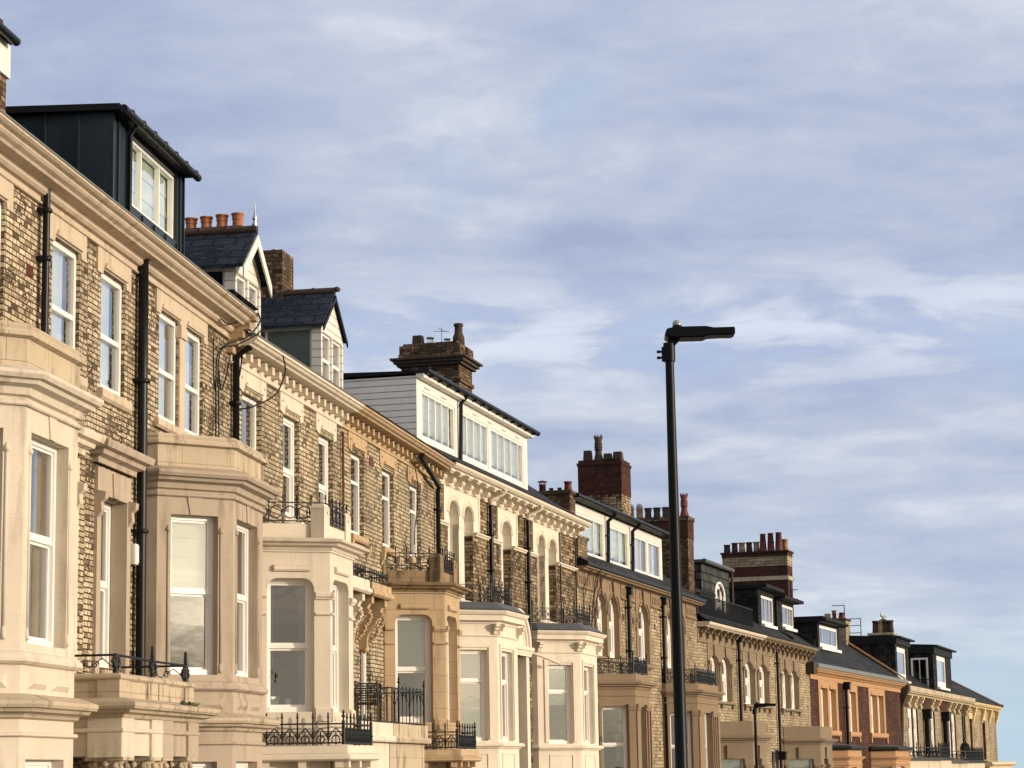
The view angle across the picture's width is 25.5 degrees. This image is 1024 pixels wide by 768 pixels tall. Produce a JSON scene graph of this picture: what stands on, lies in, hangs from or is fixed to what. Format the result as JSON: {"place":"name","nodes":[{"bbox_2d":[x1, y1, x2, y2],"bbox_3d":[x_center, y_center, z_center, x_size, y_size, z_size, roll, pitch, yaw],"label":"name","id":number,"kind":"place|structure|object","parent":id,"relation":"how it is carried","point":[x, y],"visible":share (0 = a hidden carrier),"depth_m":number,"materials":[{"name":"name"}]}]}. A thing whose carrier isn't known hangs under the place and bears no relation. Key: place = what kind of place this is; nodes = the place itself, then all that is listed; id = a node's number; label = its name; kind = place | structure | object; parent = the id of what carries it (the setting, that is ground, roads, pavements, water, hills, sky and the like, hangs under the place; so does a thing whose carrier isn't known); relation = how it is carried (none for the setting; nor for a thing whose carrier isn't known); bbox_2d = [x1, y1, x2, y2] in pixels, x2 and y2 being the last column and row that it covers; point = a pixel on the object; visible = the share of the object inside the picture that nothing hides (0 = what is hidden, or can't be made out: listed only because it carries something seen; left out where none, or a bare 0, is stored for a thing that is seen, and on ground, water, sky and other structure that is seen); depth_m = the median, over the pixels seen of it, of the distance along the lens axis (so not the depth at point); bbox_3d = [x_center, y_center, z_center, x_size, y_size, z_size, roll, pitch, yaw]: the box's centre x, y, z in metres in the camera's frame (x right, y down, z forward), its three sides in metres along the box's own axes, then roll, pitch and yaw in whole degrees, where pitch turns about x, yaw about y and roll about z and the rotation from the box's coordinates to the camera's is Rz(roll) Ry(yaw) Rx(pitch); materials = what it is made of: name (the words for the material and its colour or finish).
{"place":"outdoors","nodes":[
{"label":"outdoors","id":0,"kind":"place"},
{"bbox_2d":[0,0,1023,767],"label":"sky","id":1,"kind":"structure","parent":0,"point":[836,185],"materials":[{"name":"blue"}]},
{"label":"pavement","id":2,"kind":"structure","parent":0,"visible":0},
{"bbox_2d":[657,320,734,767],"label":"street lamp","id":3,"kind":"object","parent":2,"relation":"on","point":[676,333],"visible":1,"depth_m":22.04,"materials":[{"name":"black metal"}]},
{"bbox_2d":[751,701,775,767],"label":"street lamp","id":4,"kind":"object","parent":2,"relation":"on","point":[755,706],"visible":1,"depth_m":69.74,"materials":[{"name":"black metal"}]},
{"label":"front yards","id":5,"kind":"structure","parent":0,"visible":0},
{"bbox_2d":[0,18,179,767],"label":"terraced house","id":6,"kind":"structure","parent":5,"relation":"on","point":[58,709],"depth_m":27.18,"materials":[{"name":"brick"}]},
{"bbox_2d":[28,454,46,637],"bbox_3d":[-5.817,2.080,27.620,0.112,2.400,0.797,7,-13,-39],"label":"window","id":7,"kind":"structure","parent":6,"relation":"in","point":[44,465],"depth_m":27.57,"materials":[{"name":"glass"}]},
{"bbox_2d":[25,760,50,767],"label":"window","id":8,"kind":"structure","parent":6,"relation":"in","point":[28,763],"depth_m":26.07,"materials":[{"name":"clear glass"}]},
{"bbox_2d":[28,438,56,646],"bbox_3d":[-5.615,1.851,26.310,0.184,2.400,1.302,-2,-10,7],"label":"window","id":9,"kind":"structure","parent":6,"relation":"in","point":[38,541],"depth_m":26.80,"materials":[{"name":"white wood"}]},
{"bbox_2d":[0,320,103,767],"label":"bay window","id":10,"kind":"structure","parent":6,"relation":"in","point":[42,399],"depth_m":25.71,"materials":[{"name":"beige stone"}]},
{"bbox_2d":[51,240,75,348],"bbox_3d":[-6.169,-1.036,30.710,0.129,1.740,1.140,-2,-10,7],"label":"window","id":11,"kind":"structure","parent":6,"relation":"in","point":[60,251],"depth_m":31.02,"materials":[{"name":"clear glass"}]},
{"bbox_2d":[6,103,280,767],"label":"terraced house","id":12,"kind":"structure","parent":5,"relation":"on","point":[179,493],"depth_m":34.34,"materials":[{"name":"brick"}]},
{"bbox_2d":[99,502,110,667],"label":"window","id":13,"kind":"structure","parent":12,"relation":"in","point":[106,517],"depth_m":32.65,"materials":[{"name":"clear glass"}]},
{"bbox_2d":[100,273,121,395],"bbox_3d":[-5.889,-0.692,32.738,0.129,1.740,1.130,-2,-10,7],"label":"window","id":14,"kind":"structure","parent":12,"relation":"in","point":[111,291],"depth_m":32.94,"materials":[{"name":"clear glass"}]},
{"bbox_2d":[130,544,138,564],"bbox_3d":[-5.543,2.498,33.151,0.105,0.300,0.170,-2,-10,7],"label":"alarm box","id":15,"kind":"object","parent":12,"relation":"attached to","point":[134,559],"visible":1,"depth_m":33.08,"materials":[{"name":"white plastic"}]},
{"bbox_2d":[132,141,173,237],"bbox_3d":[-5.910,-3.145,36.590,0.137,1.120,2.660,-2,-10,7],"label":"window","id":16,"kind":"structure","parent":12,"relation":"in","point":[152,185],"depth_m":36.85,"materials":[{"name":"clear glass"}]},
{"bbox_2d":[158,313,175,424],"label":"window","id":17,"kind":"structure","parent":12,"relation":"in","point":[167,340],"depth_m":35.75,"materials":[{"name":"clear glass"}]},
{"bbox_2d":[170,515,213,674],"bbox_3d":[-4.910,3.203,34.242,0.797,2.400,0.137,6,-12,-35],"label":"window","id":18,"kind":"structure","parent":12,"relation":"in","point":[199,569],"depth_m":34.38,"materials":[{"name":"white glass"}]},
{"bbox_2d":[185,331,199,434],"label":"window","id":19,"kind":"structure","parent":12,"relation":"in","point":[192,346],"depth_m":37.19,"materials":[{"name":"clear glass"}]},
{"bbox_2d":[191,762,211,767],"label":"window","id":20,"kind":"structure","parent":12,"relation":"in","point":[196,764],"depth_m":33.91,"materials":[{"name":"clear glass"}]},
{"bbox_2d":[146,432,280,767],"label":"bay window","id":21,"kind":"structure","parent":12,"relation":"in","point":[219,478],"depth_m":34.33,"materials":[{"name":"beige stone"}]},
{"bbox_2d":[213,313,261,436],"bbox_3d":[-4.833,0.010,38.543,0.514,2.607,1.226,-7,-12,32],"label":"cable bundle","id":22,"kind":"object","parent":12,"relation":"attached to","point":[216,378],"visible":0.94,"depth_m":38.28,"materials":[{"name":"black paint"}]},
{"bbox_2d":[236,523,247,676],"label":"window","id":23,"kind":"structure","parent":12,"relation":"in","point":[242,539],"depth_m":35.77,"materials":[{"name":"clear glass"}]},
{"bbox_2d":[236,762,247,767],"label":"window","id":24,"kind":"structure","parent":12,"relation":"in","point":[238,764],"depth_m":35.21,"materials":[{"name":"glass"}]},
{"bbox_2d":[185,204,397,767],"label":"terraced house","id":25,"kind":"structure","parent":5,"relation":"on","point":[316,590],"depth_m":41.36,"materials":[{"name":"brick"}]},
{"bbox_2d":[202,268,224,287],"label":"window","id":26,"kind":"structure","parent":25,"relation":"in","point":[212,270],"depth_m":40.20,"materials":[{"name":"black glass"}]},
{"bbox_2d":[237,275,244,297],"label":"window","id":27,"kind":"structure","parent":25,"relation":"in","point":[240,282],"depth_m":40.66,"materials":[{"name":"white glass"}]},
{"bbox_2d":[242,394,255,449],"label":"window","id":28,"kind":"structure","parent":25,"relation":"in","point":[248,415],"depth_m":40.74,"materials":[{"name":"white glass"}]},
{"bbox_2d":[249,284,256,333],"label":"window","id":29,"kind":"structure","parent":25,"relation":"in","point":[252,290],"depth_m":41.36,"materials":[{"name":"white glass"}]},
{"bbox_2d":[240,355,285,409],"bbox_3d":[-4.439,0.668,39.984,0.216,2.591,1.681,-5,-11,22],"label":"drooping cable","id":30,"kind":"object","parent":25,"relation":"hanging from","point":[275,393],"visible":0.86,"depth_m":40.43,"materials":[{"name":"black rubber"}]},
{"bbox_2d":[270,668,281,704],"bbox_3d":[-4.263,5.415,40.223,0.346,0.706,0.466,-3,-10,10],"label":"potted plant","id":31,"kind":"object","parent":25,"relation":"on","point":[274,700],"visible":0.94,"depth_m":40.08,"materials":[{"name":"green ceramic"}]},
{"bbox_2d":[261,327,311,368],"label":"window","id":32,"kind":"structure","parent":25,"relation":"in","point":[288,340],"depth_m":46.02,"materials":[{"name":"grey glass"}]},
{"bbox_2d":[283,417,293,516],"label":"window","id":33,"kind":"structure","parent":25,"relation":"in","point":[288,425],"depth_m":43.22,"materials":[{"name":"white glass"}]},
{"bbox_2d":[267,579,311,711],"bbox_3d":[-4.003,4.658,40.262,0.857,2.360,0.184,2,-10,-18],"label":"window","id":34,"kind":"structure","parent":25,"relation":"in","point":[304,646],"depth_m":40.28,"materials":[{"name":"white wood"}]},
{"bbox_2d":[297,588,298,704],"bbox_3d":[-3.675,4.963,42.069,0.857,2.360,0.184,-9,-12,37],"label":"window frame","id":35,"kind":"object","parent":25,"relation":"in","point":[298,588],"depth_m":42.27,"materials":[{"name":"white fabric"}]},
{"bbox_2d":[262,494,379,767],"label":"bay window","id":36,"kind":"structure","parent":25,"relation":"in","point":[318,553],"depth_m":40.27,"materials":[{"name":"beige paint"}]},
{"bbox_2d":[319,436,327,502],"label":"window","id":37,"kind":"structure","parent":25,"relation":"in","point":[323,443],"depth_m":45.75,"materials":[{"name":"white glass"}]},
{"bbox_2d":[322,333,328,379],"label":"window","id":38,"kind":"structure","parent":25,"relation":"in","point":[325,340],"depth_m":46.41,"materials":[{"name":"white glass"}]},
{"bbox_2d":[332,583,338,711],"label":"window","id":39,"kind":"structure","parent":25,"relation":"in","point":[335,602],"depth_m":41.45,"materials":[{"name":"white glass"}]},
{"bbox_2d":[333,341,339,386],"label":"window","id":40,"kind":"structure","parent":25,"relation":"in","point":[336,347],"depth_m":47.25,"materials":[{"name":"clear glass"}]},
{"bbox_2d":[261,249,481,767],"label":"terraced house","id":41,"kind":"structure","parent":5,"relation":"on","point":[408,633],"depth_m":49.88,"materials":[{"name":"brick"}]},
{"bbox_2d":[351,454,358,534],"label":"window","id":42,"kind":"structure","parent":41,"relation":"in","point":[354,459],"depth_m":48.27,"materials":[{"name":"white glass"}]},
{"bbox_2d":[360,651,365,718],"bbox_3d":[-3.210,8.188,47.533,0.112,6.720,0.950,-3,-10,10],"label":"window","id":43,"kind":"structure","parent":41,"relation":"in","point":[362,656],"depth_m":48.19,"materials":[{"name":"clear glass"}]},
{"bbox_2d":[355,681,381,720],"bbox_3d":[-2.947,6.518,46.174,0.520,0.864,0.519,-1,-10,2],"label":"garden chair","id":44,"kind":"object","parent":41,"relation":"on","point":[377,703],"visible":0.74,"depth_m":46.01,"materials":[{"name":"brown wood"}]},
{"bbox_2d":[382,471,389,547],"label":"window","id":45,"kind":"structure","parent":41,"relation":"in","point":[385,476],"depth_m":51.03,"materials":[{"name":"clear glass"}]},
{"bbox_2d":[395,615,430,722],"bbox_3d":[-2.228,6.294,49.956,0.857,2.360,0.137,2,-10,-18],"label":"window","id":46,"kind":"structure","parent":41,"relation":"in","point":[412,632],"depth_m":50.06,"materials":[{"name":"clear glass"}]},
{"bbox_2d":[410,486,416,557],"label":"window","id":47,"kind":"structure","parent":41,"relation":"in","point":[413,548],"depth_m":53.75,"materials":[{"name":"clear glass"}]},
{"bbox_2d":[414,468,417,569],"bbox_3d":[-2.237,3.294,53.305,0.066,2.569,0.812,-2,-10,6],"label":"loose cable","id":48,"kind":"object","parent":41,"relation":"attached to","point":[416,512],"visible":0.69,"depth_m":53.23,"materials":[{"name":"black rubber"}]},
{"bbox_2d":[413,673,424,716],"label":"window","id":49,"kind":"structure","parent":41,"relation":"in","point":[418,677],"depth_m":51.83,"materials":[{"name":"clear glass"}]},
{"bbox_2d":[381,546,481,767],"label":"bay window","id":50,"kind":"structure","parent":41,"relation":"in","point":[434,593],"depth_m":49.99,"materials":[{"name":"stone"}]},
{"bbox_2d":[447,620,448,718],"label":"window","id":51,"kind":"structure","parent":41,"relation":"in","point":[447,620],"depth_m":51.16,"materials":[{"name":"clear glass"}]},
{"bbox_2d":[343,323,607,767],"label":"terraced house","id":52,"kind":"structure","parent":5,"relation":"on","point":[530,649],"depth_m":62.27,"materials":[{"name":"brick"}]},
{"bbox_2d":[422,391,454,452],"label":"window","id":53,"kind":"structure","parent":52,"relation":"in","point":[437,416],"depth_m":58.06,"materials":[{"name":"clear glass"}]},
{"bbox_2d":[448,512,449,559],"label":"window","id":54,"kind":"structure","parent":52,"relation":"in","point":[448,512],"depth_m":57.52,"materials":[{"name":"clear glass"}]},
{"bbox_2d":[463,518,464,599],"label":"window","id":55,"kind":"structure","parent":52,"relation":"in","point":[463,518],"depth_m":58.77,"materials":[{"name":"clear glass"}]},
{"bbox_2d":[460,650,485,740],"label":"window","id":56,"kind":"structure","parent":52,"relation":"in","point":[472,662],"depth_m":55.73,"materials":[{"name":"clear glass"}]},
{"bbox_2d":[463,413,487,468],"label":"window","id":57,"kind":"structure","parent":52,"relation":"in","point":[475,433],"depth_m":61.44,"materials":[{"name":"clear glass"}]},
{"bbox_2d":[459,575,529,767],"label":"bay window","id":58,"kind":"structure","parent":52,"relation":"in","point":[491,627],"depth_m":55.89,"materials":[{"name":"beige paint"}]},
{"bbox_2d":[501,532,503,602],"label":"window","id":59,"kind":"structure","parent":52,"relation":"in","point":[502,580],"depth_m":62.47,"materials":[{"name":"clear glass"}]},
{"bbox_2d":[501,652,507,740],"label":"window","id":60,"kind":"structure","parent":52,"relation":"in","point":[504,655],"depth_m":57.06,"materials":[{"name":"clear glass"}]},
{"bbox_2d":[491,428,522,484],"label":"window","id":61,"kind":"structure","parent":52,"relation":"in","point":[506,453],"depth_m":64.61,"materials":[{"name":"clear glass"}]},
{"bbox_2d":[548,665,570,743],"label":"window","id":62,"kind":"structure","parent":52,"relation":"in","point":[558,675],"depth_m":64.41,"materials":[{"name":"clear glass"}]},
{"bbox_2d":[531,599,607,767],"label":"bay window","id":63,"kind":"structure","parent":52,"relation":"in","point":[575,645],"depth_m":64.31,"materials":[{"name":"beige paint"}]},
{"bbox_2d":[584,667,589,743],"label":"window","id":64,"kind":"structure","parent":52,"relation":"in","point":[586,689],"depth_m":65.87,"materials":[{"name":"clear glass"}]},
{"bbox_2d":[573,435,724,767],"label":"terraced house","id":65,"kind":"structure","parent":5,"relation":"on","point":[635,694],"depth_m":79.18,"materials":[{"name":"brown brick"}]},
{"bbox_2d":[576,512,603,559],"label":"window","id":66,"kind":"structure","parent":65,"relation":"in","point":[594,533],"depth_m":74.13,"materials":[{"name":"clear glass"}]},
{"bbox_2d":[583,551,614,659],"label":"climbing plant","id":67,"kind":"object","parent":65,"relation":"attached to","point":[593,603],"visible":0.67,"depth_m":71.51,"materials":[{"name":"brown plant"}]},
{"bbox_2d":[597,596,601,655],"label":"window","id":68,"kind":"structure","parent":65,"relation":"in","point":[599,619],"depth_m":73.22,"materials":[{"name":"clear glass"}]},
{"bbox_2d":[609,599,614,657],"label":"window","id":69,"kind":"structure","parent":65,"relation":"in","point":[611,617],"depth_m":74.71,"materials":[{"name":"clear glass"}]},
{"bbox_2d":[602,706,626,767],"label":"window","id":70,"kind":"structure","parent":65,"relation":"in","point":[622,744],"depth_m":71.71,"materials":[{"name":"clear glass"}]},
{"bbox_2d":[610,526,627,567],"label":"window","id":71,"kind":"structure","parent":65,"relation":"in","point":[618,538],"depth_m":77.20,"materials":[{"name":"clear glass"}]},
{"bbox_2d":[597,651,657,767],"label":"bay window","id":72,"kind":"structure","parent":65,"relation":"in","point":[631,691],"depth_m":71.77,"materials":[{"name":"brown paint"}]},
{"bbox_2d":[634,535,646,574],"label":"window","id":73,"kind":"structure","parent":65,"relation":"in","point":[640,544],"depth_m":80.18,"materials":[{"name":"clear glass"}]},
{"bbox_2d":[638,607,644,662],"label":"window","id":74,"kind":"structure","parent":65,"relation":"in","point":[641,624],"depth_m":78.80,"materials":[{"name":"clear glass"}]},
{"bbox_2d":[648,541,659,578],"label":"window","id":75,"kind":"structure","parent":65,"relation":"in","point":[653,549],"depth_m":82.26,"materials":[{"name":"clear glass"}]},
{"bbox_2d":[667,619,670,667],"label":"window","id":76,"kind":"structure","parent":65,"relation":"in","point":[668,630],"depth_m":82.81,"materials":[{"name":"clear glass"}]},
{"bbox_2d":[670,712,691,767],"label":"window","id":77,"kind":"structure","parent":65,"relation":"in","point":[672,713],"depth_m":80.49,"materials":[{"name":"clear glass"}]},
{"bbox_2d":[660,663,724,767],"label":"bay window","id":78,"kind":"structure","parent":65,"relation":"in","point":[701,699],"depth_m":80.85,"materials":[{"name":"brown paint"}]},
{"bbox_2d":[705,713,707,767],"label":"window","id":79,"kind":"structure","parent":65,"relation":"in","point":[705,713],"depth_m":82.54,"materials":[{"name":"clear glass"}]},
{"bbox_2d":[694,558,773,767],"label":"terraced house","id":80,"kind":"structure","parent":5,"relation":"on","point":[729,640],"depth_m":91.36,"materials":[{"name":"yellow brick"}]},
{"bbox_2d":[722,659,726,701],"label":"window","id":81,"kind":"structure","parent":80,"relation":"in","point":[724,682],"depth_m":91.72,"materials":[{"name":"clear glass"}]},
{"bbox_2d":[721,759,742,767],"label":"window","id":82,"kind":"structure","parent":80,"relation":"in","point":[725,763],"depth_m":87.97,"materials":[{"name":"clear glass"}]},
{"bbox_2d":[720,721,773,767],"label":"bay window","id":83,"kind":"structure","parent":80,"relation":"in","point":[736,737],"depth_m":87.93,"materials":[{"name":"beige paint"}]},
{"bbox_2d":[745,663,750,703],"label":"window","id":84,"kind":"structure","parent":80,"relation":"in","point":[747,675],"depth_m":95.94,"materials":[{"name":"clear glass"}]},
{"bbox_2d":[720,532,837,767],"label":"terraced house","id":85,"kind":"structure","parent":5,"relation":"on","point":[763,579],"depth_m":103.25,"materials":[{"name":"yellow brick"}]},
{"bbox_2d":[759,666,764,702],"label":"window","id":86,"kind":"structure","parent":85,"relation":"in","point":[761,677],"depth_m":98.72,"materials":[{"name":"clear glass"}]},
{"bbox_2d":[761,595,772,625],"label":"window","id":87,"kind":"structure","parent":85,"relation":"in","point":[766,603],"depth_m":103.00,"materials":[{"name":"clear glass"}]},
{"bbox_2d":[782,671,785,707],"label":"window","id":88,"kind":"structure","parent":85,"relation":"in","point":[784,699],"depth_m":103.25,"materials":[{"name":"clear glass"}]},
{"bbox_2d":[782,605,792,627],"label":"window","id":89,"kind":"structure","parent":85,"relation":"in","point":[787,612],"depth_m":107.85,"materials":[{"name":"clear glass"}]},
{"bbox_2d":[791,672,794,708],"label":"window","id":90,"kind":"structure","parent":85,"relation":"in","point":[792,681],"depth_m":105.21,"materials":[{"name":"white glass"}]},
{"bbox_2d":[788,759,811,767],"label":"window","id":91,"kind":"structure","parent":85,"relation":"in","point":[793,763],"depth_m":101.65,"materials":[{"name":"glass"}]},
{"bbox_2d":[782,726,837,767],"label":"bay window","id":92,"kind":"structure","parent":85,"relation":"in","point":[815,743],"depth_m":101.58,"materials":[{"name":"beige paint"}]},
{"bbox_2d":[794,610,912,767],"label":"terraced house","id":93,"kind":"structure","parent":5,"relation":"on","point":[855,702],"depth_m":120.13,"materials":[{"name":"red brick"}]},
{"bbox_2d":[819,625,836,648],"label":"window","id":94,"kind":"structure","parent":93,"relation":"in","point":[828,636],"depth_m":121.33,"materials":[{"name":"clear glass"}]},
{"bbox_2d":[832,744,865,767],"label":"bay window","id":95,"kind":"structure","parent":93,"relation":"in","point":[844,755],"depth_m":109.86,"materials":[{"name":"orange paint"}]},
{"bbox_2d":[868,745,912,767],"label":"bay window","id":96,"kind":"structure","parent":93,"relation":"in","point":[893,756],"depth_m":121.45,"materials":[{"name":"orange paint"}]},
{"bbox_2d":[849,619,987,767],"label":"terraced house","id":97,"kind":"structure","parent":5,"relation":"on","point":[935,705],"depth_m":144.31,"materials":[{"name":"brick"}]},
{"bbox_2d":[897,647,905,678],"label":"window","id":98,"kind":"structure","parent":97,"relation":"in","point":[900,651],"depth_m":135.29,"materials":[{"name":"white glass"}]},
{"bbox_2d":[908,708,912,756],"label":"window","id":99,"kind":"structure","parent":97,"relation":"in","point":[909,709],"depth_m":135.16,"materials":[{"name":"white glass"}]},
{"bbox_2d":[913,709,917,756],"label":"window","id":100,"kind":"structure","parent":97,"relation":"in","point":[914,710],"depth_m":137.09,"materials":[{"name":"white glass"}]},
{"bbox_2d":[911,658,928,685],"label":"window","id":101,"kind":"structure","parent":97,"relation":"in","point":[912,659],"depth_m":145.89,"materials":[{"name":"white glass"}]},
{"bbox_2d":[905,741,954,767],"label":"bay window","id":102,"kind":"structure","parent":97,"relation":"in","point":[937,761],"depth_m":134.01,"materials":[{"name":"beige stone"}]},
{"bbox_2d":[936,656,945,687],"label":"window","id":103,"kind":"structure","parent":97,"relation":"in","point":[941,678],"depth_m":149.43,"materials":[{"name":"white glass"}]},
{"bbox_2d":[951,714,955,756],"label":"window","id":104,"kind":"structure","parent":97,"relation":"in","point":[952,715],"depth_m":153.19,"materials":[{"name":"white glass"}]},
{"bbox_2d":[937,746,987,767],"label":"bay window","id":105,"kind":"structure","parent":97,"relation":"in","point":[969,760],"depth_m":147.54,"materials":[{"name":"beige stone"}]},
{"bbox_2d":[952,680,1016,767],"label":"terraced house","id":106,"kind":"structure","parent":5,"relation":"on","point":[984,713],"depth_m":169.44,"materials":[{"name":"brick"}]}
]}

